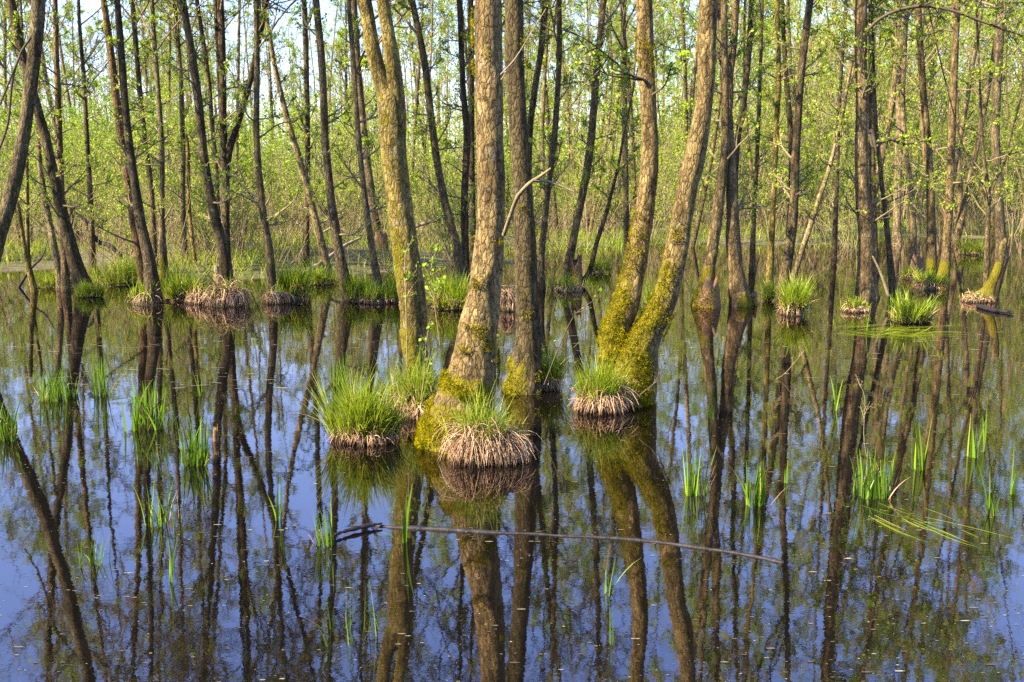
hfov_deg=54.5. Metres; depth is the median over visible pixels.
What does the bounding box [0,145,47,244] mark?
shrub
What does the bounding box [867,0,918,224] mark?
forest tree
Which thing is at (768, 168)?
shrub
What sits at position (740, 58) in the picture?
forest tree
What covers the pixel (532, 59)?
forest tree
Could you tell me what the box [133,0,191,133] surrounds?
forest tree
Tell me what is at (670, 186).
shrub
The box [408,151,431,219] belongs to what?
shrub
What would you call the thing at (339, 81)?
forest tree
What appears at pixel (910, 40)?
forest tree
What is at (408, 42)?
forest tree
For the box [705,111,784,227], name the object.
shrub
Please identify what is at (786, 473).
iris clump
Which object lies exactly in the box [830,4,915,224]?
forest tree
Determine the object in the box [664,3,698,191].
forest tree
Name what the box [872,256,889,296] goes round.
fallen branch
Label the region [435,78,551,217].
shrub
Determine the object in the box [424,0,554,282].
alder tree
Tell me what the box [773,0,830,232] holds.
forest tree
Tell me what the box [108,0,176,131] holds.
forest tree
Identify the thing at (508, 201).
shrub
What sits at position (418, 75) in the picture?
forest tree
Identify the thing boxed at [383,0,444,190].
forest tree
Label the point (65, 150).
shrub
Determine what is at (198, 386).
iris clump
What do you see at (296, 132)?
shrub
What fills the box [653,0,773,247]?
forest tree
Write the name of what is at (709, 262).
alder tree
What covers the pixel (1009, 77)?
forest tree
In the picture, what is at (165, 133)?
shrub
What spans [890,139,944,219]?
shrub
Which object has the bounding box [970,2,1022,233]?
forest tree
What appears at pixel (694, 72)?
forest tree
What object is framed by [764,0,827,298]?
alder tree
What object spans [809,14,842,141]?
forest tree
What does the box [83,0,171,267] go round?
alder tree
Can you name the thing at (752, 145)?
shrub
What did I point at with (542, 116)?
forest tree
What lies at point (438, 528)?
floating branch
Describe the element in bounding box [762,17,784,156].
forest tree
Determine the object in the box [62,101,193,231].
shrub
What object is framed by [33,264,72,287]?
sedge tussock
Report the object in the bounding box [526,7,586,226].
forest tree
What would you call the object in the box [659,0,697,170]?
forest tree
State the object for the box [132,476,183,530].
iris clump
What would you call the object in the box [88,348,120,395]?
iris clump
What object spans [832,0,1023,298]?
alder tree
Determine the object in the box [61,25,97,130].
forest tree
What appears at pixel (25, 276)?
fallen branch
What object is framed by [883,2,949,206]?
forest tree
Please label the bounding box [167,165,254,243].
shrub
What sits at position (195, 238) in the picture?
shrub
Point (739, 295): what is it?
alder tree
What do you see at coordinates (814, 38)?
forest tree
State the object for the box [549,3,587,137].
forest tree
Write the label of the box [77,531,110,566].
iris clump
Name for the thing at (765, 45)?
forest tree
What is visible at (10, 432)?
iris clump
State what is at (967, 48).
forest tree
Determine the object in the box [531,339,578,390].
sedge tussock
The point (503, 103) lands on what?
forest tree
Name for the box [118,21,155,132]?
forest tree
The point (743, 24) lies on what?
forest tree
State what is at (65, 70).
forest tree
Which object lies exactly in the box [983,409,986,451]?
iris clump
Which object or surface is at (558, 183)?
shrub
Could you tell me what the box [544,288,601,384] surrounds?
branch
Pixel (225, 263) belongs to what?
alder tree
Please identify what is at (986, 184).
alder tree
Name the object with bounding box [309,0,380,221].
forest tree
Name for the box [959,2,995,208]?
forest tree
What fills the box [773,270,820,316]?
sedge tussock
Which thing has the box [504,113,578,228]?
shrub
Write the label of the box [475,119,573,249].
shrub
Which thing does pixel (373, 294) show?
sedge tussock
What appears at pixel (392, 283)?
sedge tussock
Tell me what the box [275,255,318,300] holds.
sedge tussock
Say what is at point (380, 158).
shrub
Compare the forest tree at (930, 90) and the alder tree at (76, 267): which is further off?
the forest tree at (930, 90)
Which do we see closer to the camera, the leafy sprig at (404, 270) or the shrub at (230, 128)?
the leafy sprig at (404, 270)
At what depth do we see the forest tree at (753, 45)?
80.83 m
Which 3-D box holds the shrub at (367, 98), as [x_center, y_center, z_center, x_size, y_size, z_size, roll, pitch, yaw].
[-4.694,-5.997,30.315,3.254,6.360,5.213,8,12,44]
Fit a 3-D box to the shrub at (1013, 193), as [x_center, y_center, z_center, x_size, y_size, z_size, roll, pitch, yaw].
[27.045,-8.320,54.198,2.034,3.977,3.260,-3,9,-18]
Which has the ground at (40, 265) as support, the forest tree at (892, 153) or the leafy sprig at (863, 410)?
the forest tree at (892, 153)
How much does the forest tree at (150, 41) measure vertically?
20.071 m
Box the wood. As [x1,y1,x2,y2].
[0,0,1023,226]
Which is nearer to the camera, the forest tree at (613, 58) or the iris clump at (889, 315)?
the iris clump at (889, 315)
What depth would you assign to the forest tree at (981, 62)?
80.90 m
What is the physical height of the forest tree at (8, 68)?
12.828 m
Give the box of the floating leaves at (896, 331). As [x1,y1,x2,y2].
[820,320,960,340]
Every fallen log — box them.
[303,237,360,272]
[415,209,460,227]
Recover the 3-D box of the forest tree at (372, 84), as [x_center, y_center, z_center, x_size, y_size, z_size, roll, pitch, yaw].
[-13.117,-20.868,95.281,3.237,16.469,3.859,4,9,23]
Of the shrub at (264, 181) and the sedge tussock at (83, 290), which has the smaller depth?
the sedge tussock at (83, 290)
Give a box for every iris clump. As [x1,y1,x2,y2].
[0,398,27,441]
[18,362,82,401]
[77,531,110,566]
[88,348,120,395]
[121,380,181,431]
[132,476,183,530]
[168,537,177,582]
[176,415,212,466]
[192,371,201,395]
[268,471,281,520]
[306,585,378,646]
[308,508,333,547]
[331,353,359,385]
[385,483,412,543]
[604,552,638,594]
[608,608,612,644]
[680,443,716,497]
[708,379,713,418]
[734,457,786,506]
[784,461,787,482]
[830,376,842,410]
[848,447,909,501]
[880,286,898,319]
[911,416,932,470]
[967,415,986,457]
[978,465,1001,515]
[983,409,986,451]
[1010,450,1017,494]
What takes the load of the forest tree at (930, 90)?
on the ground at (40, 265)
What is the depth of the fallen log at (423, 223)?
23.80 m
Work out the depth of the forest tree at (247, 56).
59.64 m
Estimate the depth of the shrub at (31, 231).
37.36 m
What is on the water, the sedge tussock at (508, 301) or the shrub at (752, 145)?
the sedge tussock at (508, 301)
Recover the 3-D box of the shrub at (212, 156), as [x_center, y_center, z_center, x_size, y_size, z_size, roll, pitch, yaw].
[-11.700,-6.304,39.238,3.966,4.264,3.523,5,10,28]
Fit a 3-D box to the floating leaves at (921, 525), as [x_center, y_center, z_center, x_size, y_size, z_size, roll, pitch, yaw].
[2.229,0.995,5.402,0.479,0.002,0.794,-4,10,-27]
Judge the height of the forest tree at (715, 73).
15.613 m
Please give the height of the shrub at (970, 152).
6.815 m
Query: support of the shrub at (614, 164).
on the ground at (40, 265)
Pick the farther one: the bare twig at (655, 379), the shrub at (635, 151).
the shrub at (635, 151)
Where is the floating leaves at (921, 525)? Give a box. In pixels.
[865,503,1010,545]
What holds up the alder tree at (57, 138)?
on the ground at (40, 265)
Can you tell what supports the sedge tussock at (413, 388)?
on the water
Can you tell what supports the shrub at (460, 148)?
on the ground at (40, 265)
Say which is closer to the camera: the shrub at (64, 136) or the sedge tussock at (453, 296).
the sedge tussock at (453, 296)
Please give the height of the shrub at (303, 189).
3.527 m
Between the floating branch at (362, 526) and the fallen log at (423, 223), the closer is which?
the floating branch at (362, 526)
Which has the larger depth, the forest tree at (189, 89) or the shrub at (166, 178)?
the forest tree at (189, 89)
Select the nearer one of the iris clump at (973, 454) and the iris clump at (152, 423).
the iris clump at (973, 454)
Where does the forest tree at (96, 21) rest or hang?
on the ground at (40, 265)
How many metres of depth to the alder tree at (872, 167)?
20.78 m
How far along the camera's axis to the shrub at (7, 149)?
35.55 m
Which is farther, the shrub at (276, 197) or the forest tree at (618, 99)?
the forest tree at (618, 99)
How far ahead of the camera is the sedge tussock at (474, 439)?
6.58 m
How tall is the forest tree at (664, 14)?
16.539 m
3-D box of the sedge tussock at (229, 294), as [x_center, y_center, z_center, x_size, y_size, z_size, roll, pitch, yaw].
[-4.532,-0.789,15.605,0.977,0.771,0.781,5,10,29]
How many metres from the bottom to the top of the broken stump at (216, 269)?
0.473 m
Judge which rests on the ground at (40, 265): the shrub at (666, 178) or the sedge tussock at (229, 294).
the shrub at (666, 178)
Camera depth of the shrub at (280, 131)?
50.79 m
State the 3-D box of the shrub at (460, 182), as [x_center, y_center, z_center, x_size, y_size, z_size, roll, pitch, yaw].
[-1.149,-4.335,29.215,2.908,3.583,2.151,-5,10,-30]
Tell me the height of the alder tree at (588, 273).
5.354 m
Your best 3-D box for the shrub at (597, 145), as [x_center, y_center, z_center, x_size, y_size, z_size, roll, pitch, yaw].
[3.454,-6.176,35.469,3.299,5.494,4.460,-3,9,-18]
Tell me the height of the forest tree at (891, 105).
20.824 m
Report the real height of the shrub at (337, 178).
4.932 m
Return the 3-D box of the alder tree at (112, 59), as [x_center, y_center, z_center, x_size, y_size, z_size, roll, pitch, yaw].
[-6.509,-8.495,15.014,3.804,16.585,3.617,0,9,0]
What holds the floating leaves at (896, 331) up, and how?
on the water
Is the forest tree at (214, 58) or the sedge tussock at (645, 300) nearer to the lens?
the sedge tussock at (645, 300)
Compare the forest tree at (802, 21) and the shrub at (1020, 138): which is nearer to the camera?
the shrub at (1020, 138)
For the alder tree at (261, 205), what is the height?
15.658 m
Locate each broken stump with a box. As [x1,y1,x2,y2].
[213,264,218,280]
[213,424,218,441]
[374,229,388,250]
[570,254,582,284]
[692,275,720,308]
[750,291,757,305]
[910,253,925,272]
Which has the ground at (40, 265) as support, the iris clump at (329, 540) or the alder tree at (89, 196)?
the alder tree at (89, 196)
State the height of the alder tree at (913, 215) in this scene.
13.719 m
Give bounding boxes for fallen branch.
[18,240,47,286]
[75,211,122,257]
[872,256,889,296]
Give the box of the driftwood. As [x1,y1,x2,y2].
[976,304,1013,313]
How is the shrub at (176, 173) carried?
on the ground at (40, 265)
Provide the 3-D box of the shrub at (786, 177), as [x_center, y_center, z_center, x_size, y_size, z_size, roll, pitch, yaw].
[10.591,-7.007,35.543,7.157,7.135,4.242,-5,10,-31]
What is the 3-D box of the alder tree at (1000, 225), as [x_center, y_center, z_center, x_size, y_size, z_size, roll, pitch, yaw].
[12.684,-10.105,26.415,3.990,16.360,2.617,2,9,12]
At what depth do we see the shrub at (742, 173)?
52.27 m
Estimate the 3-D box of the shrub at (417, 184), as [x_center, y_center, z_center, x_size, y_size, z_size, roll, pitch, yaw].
[-2.080,-5.444,30.596,2.979,4.962,4.028,-7,11,-38]
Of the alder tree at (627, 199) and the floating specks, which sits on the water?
the floating specks
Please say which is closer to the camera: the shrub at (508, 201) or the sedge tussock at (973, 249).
the sedge tussock at (973, 249)
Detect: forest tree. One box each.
[0,0,51,239]
[0,1,70,174]
[0,8,49,121]
[7,46,33,139]
[8,9,46,190]
[16,0,102,175]
[18,0,68,136]
[23,14,52,130]
[39,36,105,241]
[42,0,102,169]
[43,27,77,147]
[47,36,80,131]
[59,11,101,132]
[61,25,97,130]
[79,6,135,139]
[82,16,119,127]
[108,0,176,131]
[109,0,227,225]
[112,34,143,120]
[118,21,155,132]
[122,0,174,131]
[126,0,181,156]
[129,1,186,129]
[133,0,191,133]
[134,0,201,125]
[136,0,185,125]
[143,7,190,117]
[145,0,233,135]
[166,13,202,115]
[188,0,246,137]
[189,0,292,229]
[190,0,242,126]
[200,0,250,127]
[212,0,277,178]
[214,41,249,154]
[240,2,299,173]
[274,4,317,175]
[280,28,313,141]
[280,38,312,142]
[308,5,352,198]
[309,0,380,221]
[309,18,338,151]
[313,0,350,145]
[329,0,435,238]
[331,4,370,167]
[344,0,411,186]
[360,4,428,136]
[360,37,377,123]
[365,0,385,193]
[367,0,466,194]
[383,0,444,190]
[393,9,437,173]
[401,0,474,223]
[405,39,449,167]
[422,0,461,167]
[424,46,456,150]
[429,0,476,172]
[437,14,504,207]
[464,0,525,155]
[501,0,539,218]
[502,0,608,235]
[502,10,539,207]
[503,0,541,194]
[503,0,575,177]
[524,0,585,201]
[524,3,554,126]
[524,14,553,200]
[524,21,552,131]
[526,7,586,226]
[526,46,560,136]
[532,0,594,241]
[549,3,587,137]
[549,6,599,165]
[550,0,600,189]
[553,0,635,230]
[560,0,606,215]
[562,0,626,238]
[574,8,637,213]
[583,0,636,202]
[585,0,636,184]
[594,0,662,216]
[595,0,684,224]
[602,28,637,165]
[603,23,635,129]
[612,0,640,227]
[616,14,637,138]
[626,0,667,181]
[627,0,692,196]
[630,20,672,134]
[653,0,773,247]
[653,5,675,148]
[655,1,681,145]
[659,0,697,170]
[659,38,692,105]
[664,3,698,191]
[666,13,698,163]
[670,28,692,127]
[680,57,696,100]
[686,7,737,170]
[696,0,803,231]
[728,0,758,87]
[733,10,774,178]
[735,5,767,97]
[749,0,791,158]
[753,1,781,177]
[753,5,783,98]
[762,0,805,209]
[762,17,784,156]
[767,0,832,138]
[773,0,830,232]
[773,0,835,200]
[786,0,823,127]
[793,8,833,133]
[802,16,848,137]
[804,0,894,162]
[805,0,893,227]
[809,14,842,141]
[818,3,853,107]
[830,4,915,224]
[838,0,877,132]
[845,3,901,221]
[851,0,912,199]
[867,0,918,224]
[875,0,995,249]
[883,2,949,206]
[903,0,931,199]
[904,0,970,231]
[907,18,924,84]
[908,10,933,204]
[908,18,965,179]
[909,17,951,175]
[921,0,991,241]
[934,9,981,107]
[944,0,989,234]
[946,4,992,167]
[952,4,1008,239]
[958,25,1014,200]
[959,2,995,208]
[964,4,982,213]
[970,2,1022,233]
[971,5,1022,164]
[973,1,1023,226]
[977,15,1023,190]
[978,0,1023,198]
[980,0,993,206]
[1016,8,1023,143]
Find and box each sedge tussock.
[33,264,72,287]
[71,278,106,297]
[83,248,138,285]
[124,277,165,304]
[158,260,207,301]
[178,282,206,304]
[197,272,253,307]
[260,279,294,304]
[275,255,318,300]
[304,259,337,284]
[305,357,424,447]
[328,264,376,301]
[358,275,397,303]
[368,267,398,301]
[372,341,443,422]
[424,261,470,308]
[427,374,544,468]
[500,281,515,311]
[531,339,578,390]
[545,271,592,292]
[551,345,639,415]
[583,248,614,272]
[643,281,654,303]
[754,275,779,300]
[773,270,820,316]
[838,294,872,312]
[887,285,939,323]
[896,263,922,279]
[911,265,950,290]
[954,234,984,254]
[959,289,995,302]
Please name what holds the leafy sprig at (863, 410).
in the water
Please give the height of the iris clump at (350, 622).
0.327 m
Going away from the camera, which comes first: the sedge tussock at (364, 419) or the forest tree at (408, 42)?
the sedge tussock at (364, 419)
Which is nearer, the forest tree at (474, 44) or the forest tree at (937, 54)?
the forest tree at (474, 44)
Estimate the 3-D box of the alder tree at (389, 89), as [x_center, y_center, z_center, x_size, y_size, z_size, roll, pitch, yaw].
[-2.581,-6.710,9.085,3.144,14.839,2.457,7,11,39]
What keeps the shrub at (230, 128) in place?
on the ground at (40, 265)
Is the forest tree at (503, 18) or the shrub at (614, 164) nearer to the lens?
the forest tree at (503, 18)
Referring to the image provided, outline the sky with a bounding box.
[0,0,1023,176]
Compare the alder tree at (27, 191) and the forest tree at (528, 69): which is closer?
the alder tree at (27, 191)
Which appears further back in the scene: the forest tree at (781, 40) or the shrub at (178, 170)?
the forest tree at (781, 40)
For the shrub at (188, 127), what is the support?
on the ground at (40, 265)
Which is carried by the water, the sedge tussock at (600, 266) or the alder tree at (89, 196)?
the sedge tussock at (600, 266)
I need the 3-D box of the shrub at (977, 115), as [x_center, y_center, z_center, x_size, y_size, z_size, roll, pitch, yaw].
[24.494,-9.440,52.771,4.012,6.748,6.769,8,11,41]
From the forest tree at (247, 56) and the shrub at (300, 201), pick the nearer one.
the shrub at (300, 201)
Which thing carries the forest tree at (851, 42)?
on the ground at (40, 265)
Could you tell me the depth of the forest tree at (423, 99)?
91.87 m
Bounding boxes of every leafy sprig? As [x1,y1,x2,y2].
[394,236,419,367]
[416,321,432,399]
[422,240,445,344]
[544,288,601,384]
[856,376,873,455]
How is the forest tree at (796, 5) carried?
on the ground at (40, 265)
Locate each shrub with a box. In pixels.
[0,70,135,236]
[0,79,30,197]
[0,85,101,237]
[0,85,121,246]
[0,90,108,231]
[0,96,71,239]
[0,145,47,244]
[0,169,23,233]
[9,103,102,244]
[30,97,119,223]
[33,105,99,197]
[33,108,123,226]
[46,117,143,232]
[62,90,208,231]
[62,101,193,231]
[66,164,127,241]
[73,111,153,250]
[90,77,201,241]
[94,76,220,250]
[95,47,288,249]
[97,189,186,264]
[109,111,209,200]
[110,162,174,228]
[135,103,240,199]
[138,150,191,225]
[139,97,221,238]
[148,110,250,169]
[165,187,234,257]
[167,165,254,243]
[168,133,265,195]
[171,159,271,256]
[175,107,252,194]
[190,158,267,240]
[194,135,268,218]
[217,130,285,221]
[218,121,263,216]
[228,101,337,226]
[231,160,316,237]
[232,102,342,199]
[232,121,292,179]
[239,122,289,230]
[247,122,323,245]
[265,84,381,241]
[266,88,335,233]
[280,169,324,225]
[282,150,327,233]
[294,49,433,235]
[298,86,386,232]
[298,116,383,239]
[319,152,370,220]
[331,113,424,230]
[368,119,419,218]
[373,100,476,233]
[375,80,510,237]
[382,179,446,249]
[407,112,476,261]
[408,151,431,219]
[411,154,476,232]
[414,133,542,266]
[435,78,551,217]
[437,137,511,234]
[443,119,510,221]
[460,152,541,223]
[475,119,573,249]
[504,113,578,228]
[504,183,512,219]
[535,134,578,218]
[537,147,600,233]
[557,90,666,238]
[569,189,610,224]
[589,142,637,229]
[604,96,738,241]
[605,101,672,214]
[630,109,683,227]
[640,123,710,234]
[658,104,783,224]
[698,133,752,222]
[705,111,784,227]
[706,147,782,211]
[713,93,818,182]
[734,83,853,239]
[735,36,884,241]
[781,64,936,237]
[784,145,845,232]
[799,59,895,238]
[799,163,892,246]
[800,132,886,226]
[802,96,911,220]
[820,55,1002,226]
[831,116,893,214]
[868,103,974,232]
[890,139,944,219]
[933,88,1016,218]
[938,103,1005,213]
[948,84,1023,225]
[964,80,1023,211]
[978,98,1023,235]
[984,159,1022,221]
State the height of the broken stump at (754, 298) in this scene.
0.320 m
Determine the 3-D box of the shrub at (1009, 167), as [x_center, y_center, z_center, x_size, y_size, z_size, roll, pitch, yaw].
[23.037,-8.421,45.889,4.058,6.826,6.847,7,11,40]
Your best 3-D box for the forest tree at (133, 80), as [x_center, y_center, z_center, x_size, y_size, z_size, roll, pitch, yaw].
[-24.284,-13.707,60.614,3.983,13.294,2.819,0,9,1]
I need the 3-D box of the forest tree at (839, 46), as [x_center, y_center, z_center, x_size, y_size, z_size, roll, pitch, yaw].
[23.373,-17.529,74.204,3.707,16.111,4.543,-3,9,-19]
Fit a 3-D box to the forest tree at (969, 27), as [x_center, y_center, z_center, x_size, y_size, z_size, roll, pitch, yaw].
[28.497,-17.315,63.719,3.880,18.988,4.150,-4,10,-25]
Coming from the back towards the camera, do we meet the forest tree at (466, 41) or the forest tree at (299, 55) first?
the forest tree at (299, 55)
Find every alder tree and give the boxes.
[0,0,46,261]
[0,0,111,294]
[0,0,123,271]
[16,202,37,291]
[27,0,93,290]
[35,121,60,289]
[47,0,163,272]
[78,0,171,291]
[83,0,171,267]
[103,0,173,304]
[127,0,238,263]
[134,0,240,283]
[138,0,245,285]
[156,0,235,263]
[185,135,197,264]
[188,0,269,253]
[208,0,307,294]
[260,0,354,276]
[282,0,320,266]
[292,0,379,301]
[330,0,423,300]
[357,0,430,372]
[389,0,475,286]
[413,0,574,453]
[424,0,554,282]
[442,0,476,271]
[501,0,544,395]
[503,0,566,216]
[523,0,594,289]
[560,0,624,280]
[560,0,718,408]
[567,0,698,265]
[582,31,641,284]
[690,0,761,304]
[703,0,770,264]
[706,0,766,306]
[740,0,786,271]
[746,0,820,239]
[750,0,814,284]
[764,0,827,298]
[790,0,875,284]
[803,0,854,259]
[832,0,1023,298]
[845,0,899,275]
[854,0,1023,285]
[867,0,936,295]
[877,0,937,245]
[880,0,974,263]
[893,0,973,274]
[925,0,993,280]
[938,0,1020,257]
[973,238,1007,300]
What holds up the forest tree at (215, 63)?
on the ground at (40, 265)
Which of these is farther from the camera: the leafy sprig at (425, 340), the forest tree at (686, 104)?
the forest tree at (686, 104)
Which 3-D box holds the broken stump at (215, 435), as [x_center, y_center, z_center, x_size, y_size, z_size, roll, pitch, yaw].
[-2.148,0.711,7.215,0.054,0.226,0.053,0,9,0]
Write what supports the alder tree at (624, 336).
in the water
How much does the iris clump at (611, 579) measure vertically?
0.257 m
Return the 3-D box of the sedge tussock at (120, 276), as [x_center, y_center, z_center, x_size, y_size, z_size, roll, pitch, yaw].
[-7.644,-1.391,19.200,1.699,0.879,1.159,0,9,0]
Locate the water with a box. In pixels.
[0,217,1023,681]
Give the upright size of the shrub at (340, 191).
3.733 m
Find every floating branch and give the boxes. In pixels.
[334,522,382,535]
[376,524,783,562]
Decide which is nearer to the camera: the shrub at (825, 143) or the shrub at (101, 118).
the shrub at (825, 143)
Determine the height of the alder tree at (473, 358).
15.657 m
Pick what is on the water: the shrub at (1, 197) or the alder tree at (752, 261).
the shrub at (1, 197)
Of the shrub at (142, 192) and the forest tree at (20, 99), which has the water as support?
the shrub at (142, 192)
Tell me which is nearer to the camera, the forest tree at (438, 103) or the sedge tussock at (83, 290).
the sedge tussock at (83, 290)
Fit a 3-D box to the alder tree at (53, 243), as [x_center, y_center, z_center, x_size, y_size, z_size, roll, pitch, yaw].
[-8.298,-2.302,17.907,0.399,3.471,0.207,0,9,0]
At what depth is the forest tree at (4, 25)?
36.39 m
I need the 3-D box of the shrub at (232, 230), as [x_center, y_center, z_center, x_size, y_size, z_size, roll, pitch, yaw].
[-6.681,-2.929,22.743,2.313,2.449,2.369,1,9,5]
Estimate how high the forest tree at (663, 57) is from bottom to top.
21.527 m
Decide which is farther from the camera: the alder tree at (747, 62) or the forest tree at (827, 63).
the forest tree at (827, 63)
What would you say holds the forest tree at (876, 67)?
on the ground at (40, 265)
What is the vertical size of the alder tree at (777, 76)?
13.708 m
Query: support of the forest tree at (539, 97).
on the ground at (40, 265)
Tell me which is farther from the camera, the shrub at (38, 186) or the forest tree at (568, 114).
the forest tree at (568, 114)
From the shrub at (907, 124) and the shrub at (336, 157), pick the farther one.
the shrub at (907, 124)
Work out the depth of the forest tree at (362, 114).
27.38 m
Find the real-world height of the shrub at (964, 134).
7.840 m
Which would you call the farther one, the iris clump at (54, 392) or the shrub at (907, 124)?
the shrub at (907, 124)
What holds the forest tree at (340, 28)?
on the ground at (40, 265)
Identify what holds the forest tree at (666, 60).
on the ground at (40, 265)
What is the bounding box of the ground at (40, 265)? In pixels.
[0,202,1023,279]
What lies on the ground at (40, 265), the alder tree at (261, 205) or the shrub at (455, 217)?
the shrub at (455, 217)
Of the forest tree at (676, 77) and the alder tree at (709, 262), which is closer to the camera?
the alder tree at (709, 262)
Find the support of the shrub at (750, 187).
on the ground at (40, 265)
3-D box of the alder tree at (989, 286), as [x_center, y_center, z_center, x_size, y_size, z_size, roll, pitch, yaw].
[7.870,-1.010,16.402,0.514,1.371,0.346,3,9,17]
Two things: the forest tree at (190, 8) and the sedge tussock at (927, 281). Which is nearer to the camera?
the sedge tussock at (927, 281)
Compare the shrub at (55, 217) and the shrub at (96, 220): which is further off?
the shrub at (55, 217)
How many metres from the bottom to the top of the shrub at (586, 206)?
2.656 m
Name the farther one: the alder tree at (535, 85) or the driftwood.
the alder tree at (535, 85)
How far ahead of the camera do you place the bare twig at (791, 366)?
9.54 m
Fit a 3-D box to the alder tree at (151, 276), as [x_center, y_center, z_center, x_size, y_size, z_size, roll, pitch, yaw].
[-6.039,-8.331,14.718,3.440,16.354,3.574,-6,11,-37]
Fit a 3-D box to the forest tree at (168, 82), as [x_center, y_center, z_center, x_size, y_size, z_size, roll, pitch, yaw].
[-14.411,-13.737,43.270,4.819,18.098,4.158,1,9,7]
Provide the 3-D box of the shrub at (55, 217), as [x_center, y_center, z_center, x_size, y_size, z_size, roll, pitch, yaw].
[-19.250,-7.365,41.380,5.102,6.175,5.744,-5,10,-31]
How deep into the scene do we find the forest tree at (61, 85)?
79.02 m
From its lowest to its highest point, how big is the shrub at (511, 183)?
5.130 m
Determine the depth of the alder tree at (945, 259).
19.46 m
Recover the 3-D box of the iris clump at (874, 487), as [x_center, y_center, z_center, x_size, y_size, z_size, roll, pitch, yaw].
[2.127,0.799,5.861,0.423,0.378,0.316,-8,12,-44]
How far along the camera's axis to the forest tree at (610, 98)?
35.66 m
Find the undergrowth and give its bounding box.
[2,156,1023,284]
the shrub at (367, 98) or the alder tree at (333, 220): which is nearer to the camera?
the alder tree at (333, 220)
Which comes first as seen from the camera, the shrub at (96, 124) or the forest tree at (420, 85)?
the shrub at (96, 124)
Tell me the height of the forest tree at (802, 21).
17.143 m
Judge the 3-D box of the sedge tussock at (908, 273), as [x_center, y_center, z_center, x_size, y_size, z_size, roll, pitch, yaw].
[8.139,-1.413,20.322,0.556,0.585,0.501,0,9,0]
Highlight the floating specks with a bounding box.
[0,280,1023,681]
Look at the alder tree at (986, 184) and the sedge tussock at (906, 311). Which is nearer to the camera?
the sedge tussock at (906, 311)
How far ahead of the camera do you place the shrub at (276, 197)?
36.47 m
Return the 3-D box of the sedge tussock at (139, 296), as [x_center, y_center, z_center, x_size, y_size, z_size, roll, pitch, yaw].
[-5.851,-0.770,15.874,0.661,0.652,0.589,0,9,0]
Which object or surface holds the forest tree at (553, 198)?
on the ground at (40, 265)
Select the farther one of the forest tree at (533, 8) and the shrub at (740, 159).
the forest tree at (533, 8)
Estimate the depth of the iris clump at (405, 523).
5.11 m
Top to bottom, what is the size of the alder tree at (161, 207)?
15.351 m
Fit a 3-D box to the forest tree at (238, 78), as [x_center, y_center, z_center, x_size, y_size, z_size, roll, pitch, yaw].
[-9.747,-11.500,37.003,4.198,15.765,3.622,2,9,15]
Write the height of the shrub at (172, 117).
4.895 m
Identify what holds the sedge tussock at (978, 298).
on the water
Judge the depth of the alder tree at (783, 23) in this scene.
19.63 m
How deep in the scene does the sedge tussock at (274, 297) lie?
15.87 m
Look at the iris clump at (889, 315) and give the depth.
13.90 m
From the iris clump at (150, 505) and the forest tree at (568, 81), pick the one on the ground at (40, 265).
the forest tree at (568, 81)
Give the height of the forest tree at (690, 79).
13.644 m
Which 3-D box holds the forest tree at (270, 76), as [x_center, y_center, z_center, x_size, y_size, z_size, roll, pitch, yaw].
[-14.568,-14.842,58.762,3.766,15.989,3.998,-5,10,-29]
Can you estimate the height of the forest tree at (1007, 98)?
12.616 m
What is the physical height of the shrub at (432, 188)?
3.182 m
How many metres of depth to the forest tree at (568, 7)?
55.19 m
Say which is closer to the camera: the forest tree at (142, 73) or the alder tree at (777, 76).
the alder tree at (777, 76)
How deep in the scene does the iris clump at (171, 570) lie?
4.62 m
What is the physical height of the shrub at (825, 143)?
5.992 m
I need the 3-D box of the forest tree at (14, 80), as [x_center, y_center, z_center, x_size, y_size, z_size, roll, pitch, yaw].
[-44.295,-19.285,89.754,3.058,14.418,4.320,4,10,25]
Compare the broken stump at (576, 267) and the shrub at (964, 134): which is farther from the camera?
the shrub at (964, 134)
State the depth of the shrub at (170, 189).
42.98 m
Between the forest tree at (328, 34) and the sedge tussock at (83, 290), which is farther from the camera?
the forest tree at (328, 34)
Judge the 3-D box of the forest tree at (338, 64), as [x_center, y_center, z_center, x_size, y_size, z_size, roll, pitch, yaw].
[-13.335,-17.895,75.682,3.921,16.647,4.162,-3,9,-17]
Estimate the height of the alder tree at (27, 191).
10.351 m
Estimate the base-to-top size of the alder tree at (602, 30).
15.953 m
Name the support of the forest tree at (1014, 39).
on the ground at (40, 265)
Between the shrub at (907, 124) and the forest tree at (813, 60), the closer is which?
the shrub at (907, 124)
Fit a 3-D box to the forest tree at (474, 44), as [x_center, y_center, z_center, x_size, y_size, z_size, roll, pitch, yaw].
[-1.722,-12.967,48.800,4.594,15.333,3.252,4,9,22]
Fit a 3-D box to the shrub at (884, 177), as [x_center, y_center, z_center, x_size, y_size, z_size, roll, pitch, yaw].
[12.710,-7.064,37.600,6.659,6.638,3.947,-1,9,-9]
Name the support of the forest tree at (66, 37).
on the ground at (40, 265)
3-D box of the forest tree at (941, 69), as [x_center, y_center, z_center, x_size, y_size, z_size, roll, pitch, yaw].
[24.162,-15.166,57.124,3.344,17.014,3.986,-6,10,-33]

